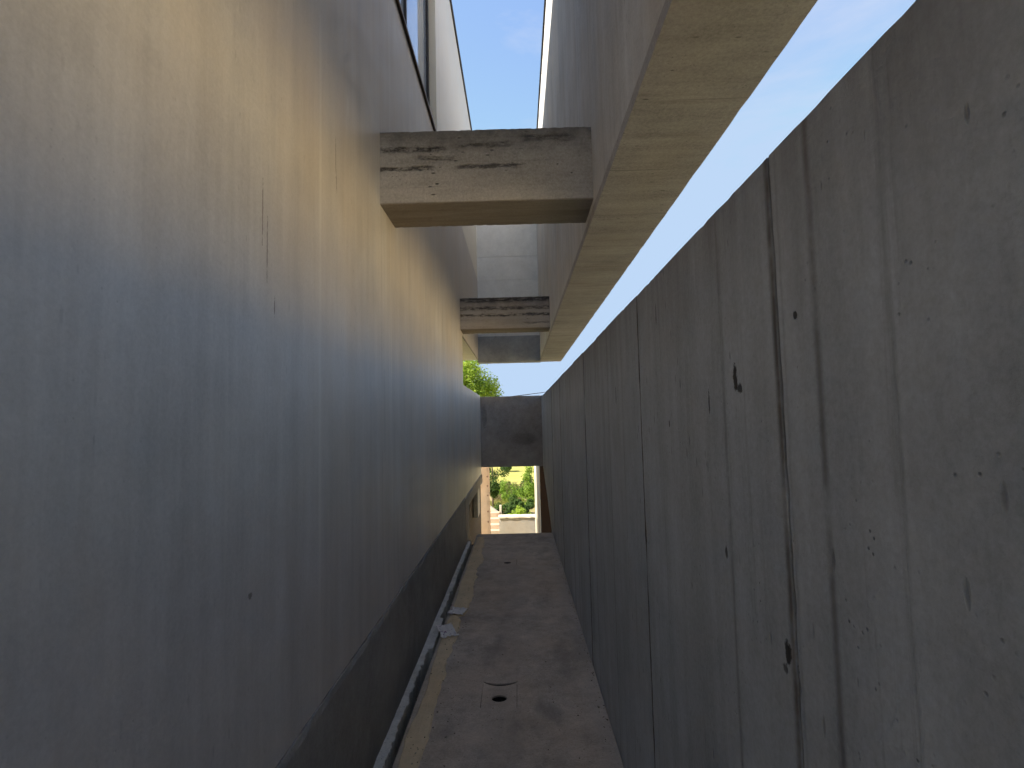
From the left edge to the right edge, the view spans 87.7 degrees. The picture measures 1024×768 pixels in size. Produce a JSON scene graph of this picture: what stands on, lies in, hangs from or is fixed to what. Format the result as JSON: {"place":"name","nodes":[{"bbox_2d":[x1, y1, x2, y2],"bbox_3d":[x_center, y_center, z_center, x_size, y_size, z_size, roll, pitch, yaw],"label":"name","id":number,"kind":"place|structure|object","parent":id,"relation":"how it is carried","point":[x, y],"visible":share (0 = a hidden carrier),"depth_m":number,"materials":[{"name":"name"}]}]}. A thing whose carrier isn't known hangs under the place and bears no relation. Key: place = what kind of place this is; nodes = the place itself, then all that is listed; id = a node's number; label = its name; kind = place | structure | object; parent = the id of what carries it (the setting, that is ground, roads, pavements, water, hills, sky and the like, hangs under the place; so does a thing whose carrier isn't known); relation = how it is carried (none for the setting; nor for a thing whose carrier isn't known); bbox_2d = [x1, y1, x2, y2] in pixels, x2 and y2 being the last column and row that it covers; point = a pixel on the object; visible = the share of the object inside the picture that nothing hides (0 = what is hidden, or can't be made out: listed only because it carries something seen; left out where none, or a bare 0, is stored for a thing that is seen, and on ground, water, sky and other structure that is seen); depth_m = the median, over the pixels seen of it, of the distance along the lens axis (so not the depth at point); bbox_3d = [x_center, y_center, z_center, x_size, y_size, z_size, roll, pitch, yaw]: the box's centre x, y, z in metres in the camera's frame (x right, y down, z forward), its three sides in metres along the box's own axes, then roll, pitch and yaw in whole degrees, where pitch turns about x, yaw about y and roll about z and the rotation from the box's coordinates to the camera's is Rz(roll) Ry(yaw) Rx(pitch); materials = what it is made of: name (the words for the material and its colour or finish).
{"place":"outdoors","nodes":[
{"label":"outdoors","id":0,"kind":"place"},
{"bbox_2d":[373,533,623,767],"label":"path","id":1,"kind":"structure","parent":0,"point":[504,701],"depth_m":3.31,"materials":[{"name":"concrete"}]},
{"bbox_2d":[435,623,458,637],"bbox_3d":[-0.500,1.872,4.051,0.143,0.017,0.270,0,-4,-21],"label":"paper scrap","id":2,"kind":"object","parent":1,"relation":"on","point":[446,630],"visible":1,"depth_m":4.05,"materials":[{"name":"white paper"}]},
{"bbox_2d":[447,606,466,614],"bbox_3d":[-0.459,1.899,4.464,0.138,0.017,0.163,-2,-4,10],"label":"paper scrap","id":3,"kind":"object","parent":1,"relation":"on","point":[457,610],"visible":1,"depth_m":4.47,"materials":[{"name":"white paper"}]},
{"bbox_2d":[410,536,618,766],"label":"grit","id":4,"kind":"object","parent":1,"relation":"on","point":[526,659],"visible":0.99,"depth_m":3.37,"materials":[{"name":"grey gravel"}]},
{"bbox_2d":[490,466,534,513],"bbox_3d":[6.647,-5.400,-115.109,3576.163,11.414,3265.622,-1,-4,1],"label":"ground","id":5,"kind":"structure","parent":0,"point":[516,474],"depth_m":69.66,"materials":[{"name":"yellow plant"}]},
{"bbox_2d":[0,0,481,767],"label":"concrete building","id":6,"kind":"structure","parent":5,"relation":"on","point":[240,470],"depth_m":1.32,"materials":[{"name":"paint"}]},
{"bbox_2d":[395,0,435,130],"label":"window","id":7,"kind":"structure","parent":6,"relation":"in","point":[413,14],"depth_m":4.74,"materials":[{"name":"glass"}]},
{"bbox_2d":[380,127,592,227],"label":"concrete beam","id":8,"kind":"structure","parent":6,"relation":"attached to","point":[489,177],"depth_m":2.93,"materials":[{"name":"grey concrete"}]},
{"bbox_2d":[536,0,817,361],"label":"raised screen wall","id":9,"kind":"structure","parent":8,"relation":"attached to","point":[654,95],"depth_m":2.33,"materials":[{"name":"concrete"}]},
{"bbox_2d":[460,296,549,333],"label":"concrete beam","id":10,"kind":"structure","parent":6,"relation":"attached to","point":[505,315],"depth_m":6.94,"materials":[{"name":"grey concrete"}]},
{"bbox_2d":[478,335,539,363],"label":"lintel","id":11,"kind":"structure","parent":6,"relation":"attached to","point":[509,349],"depth_m":10.01,"materials":[{"name":"concrete"}]},
{"bbox_2d":[476,224,538,336],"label":"end wall","id":12,"kind":"structure","parent":11,"relation":"on","point":[507,263],"depth_m":10.25,"materials":[{"name":"concrete"}]},
{"bbox_2d":[480,395,542,466],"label":"bridging wall block","id":13,"kind":"structure","parent":6,"relation":"attached to","point":[511,431],"depth_m":10.23,"materials":[{"name":"concrete"}]},
{"bbox_2d":[463,360,503,396],"bbox_3d":[-1.951,2.266,21.839,3.453,7.347,3.447,-1,-4,1],"label":"leafy tree","id":14,"kind":"object","parent":5,"relation":"on","point":[479,386],"visible":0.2,"depth_m":21.59,"materials":[{"name":"green plant"}]},
{"bbox_2d":[481,467,490,533],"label":"tan pillar","id":15,"kind":"structure","parent":5,"relation":"on","point":[485,509],"depth_m":11.76,"materials":[{"name":"concrete"}]},
{"bbox_2d":[490,505,501,533],"bbox_3d":[-0.825,4.016,15.045,1.054,1.106,1.352,-1,-4,1],"label":"outdoor staircase","id":16,"kind":"structure","parent":5,"relation":"on","point":[494,513],"depth_m":14.95,"materials":[{"name":"beige concrete"}]},
{"bbox_2d":[489,467,510,505],"bbox_3d":[-0.956,4.786,26.723,1.526,3.276,1.506,-5,-5,43],"label":"tree","id":17,"kind":"object","parent":5,"relation":"on","point":[495,486],"visible":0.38,"depth_m":26.61,"materials":[{"name":"green plant"}]},
{"bbox_2d":[491,483,517,500],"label":"shrub","id":18,"kind":"object","parent":5,"relation":"on","point":[499,498],"visible":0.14,"depth_m":42.93,"materials":[{"name":"green plant"}]},
{"bbox_2d":[494,502,517,514],"bbox_3d":[-0.379,5.550,22.837,1.019,0.984,1.432,-3,-4,22],"label":"shrub","id":19,"kind":"object","parent":5,"relation":"on","point":[509,509],"visible":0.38,"depth_m":22.78,"materials":[{"name":"green plant"}]},
{"bbox_2d":[498,478,526,503],"bbox_3d":[0.051,6.668,32.804,2.225,1.857,2.263,-1,-4,1],"label":"tree","id":20,"kind":"object","parent":5,"relation":"on","point":[504,487],"visible":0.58,"depth_m":32.51,"materials":[{"name":"green plant"}]},
{"bbox_2d":[490,494,534,507],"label":"grass","id":21,"kind":"structure","parent":5,"relation":"on","point":[501,502],"depth_m":33.36,"materials":[{"name":"green plant"}]},
{"bbox_2d":[498,514,535,533],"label":"wall","id":22,"kind":"structure","parent":5,"relation":"on","point":[517,523],"depth_m":13.78,"materials":[{"name":"concrete"}]},
{"bbox_2d":[502,494,534,513],"bbox_3d":[0.244,5.521,23.628,1.574,1.140,1.472,-1,-4,1],"label":"shrub","id":23,"kind":"object","parent":5,"relation":"on","point":[530,504],"visible":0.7,"depth_m":23.52,"materials":[{"name":"green plant"}]},
{"bbox_2d":[506,482,533,500],"bbox_3d":[0.583,7.732,37.486,2.092,1.763,2.887,-1,-4,1],"label":"shrub","id":24,"kind":"object","parent":5,"relation":"on","point":[516,485],"visible":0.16,"depth_m":37.90,"materials":[{"name":"green plant"}]},
{"bbox_2d":[511,505,531,513],"bbox_3d":[0.387,4.512,17.640,0.944,0.959,0.656,-3,-4,21],"label":"shrub","id":25,"kind":"object","parent":5,"relation":"on","point":[519,511],"visible":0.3,"depth_m":17.71,"materials":[{"name":"green plant"}]},
{"bbox_2d":[516,466,534,506],"bbox_3d":[0.992,5.226,26.707,1.337,2.391,1.688,0,-4,-20],"label":"tree","id":26,"kind":"object","parent":5,"relation":"on","point":[530,490],"visible":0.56,"depth_m":26.43,"materials":[{"name":"green plant"}]},
{"bbox_2d":[534,466,551,532],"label":"white edged pillar","id":27,"kind":"structure","parent":5,"relation":"on","point":[542,519],"depth_m":10.57,"materials":[{"name":"concrete"}]},
{"bbox_2d":[541,0,1023,767],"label":"boundary wall","id":28,"kind":"structure","parent":5,"relation":"on","point":[783,428],"depth_m":0.76,"materials":[{"name":"concrete"}]},
{"bbox_2d":[452,0,915,395],"label":"sky","id":29,"kind":"structure","parent":0,"point":[500,41],"materials":[{"name":"blue"}]}
]}

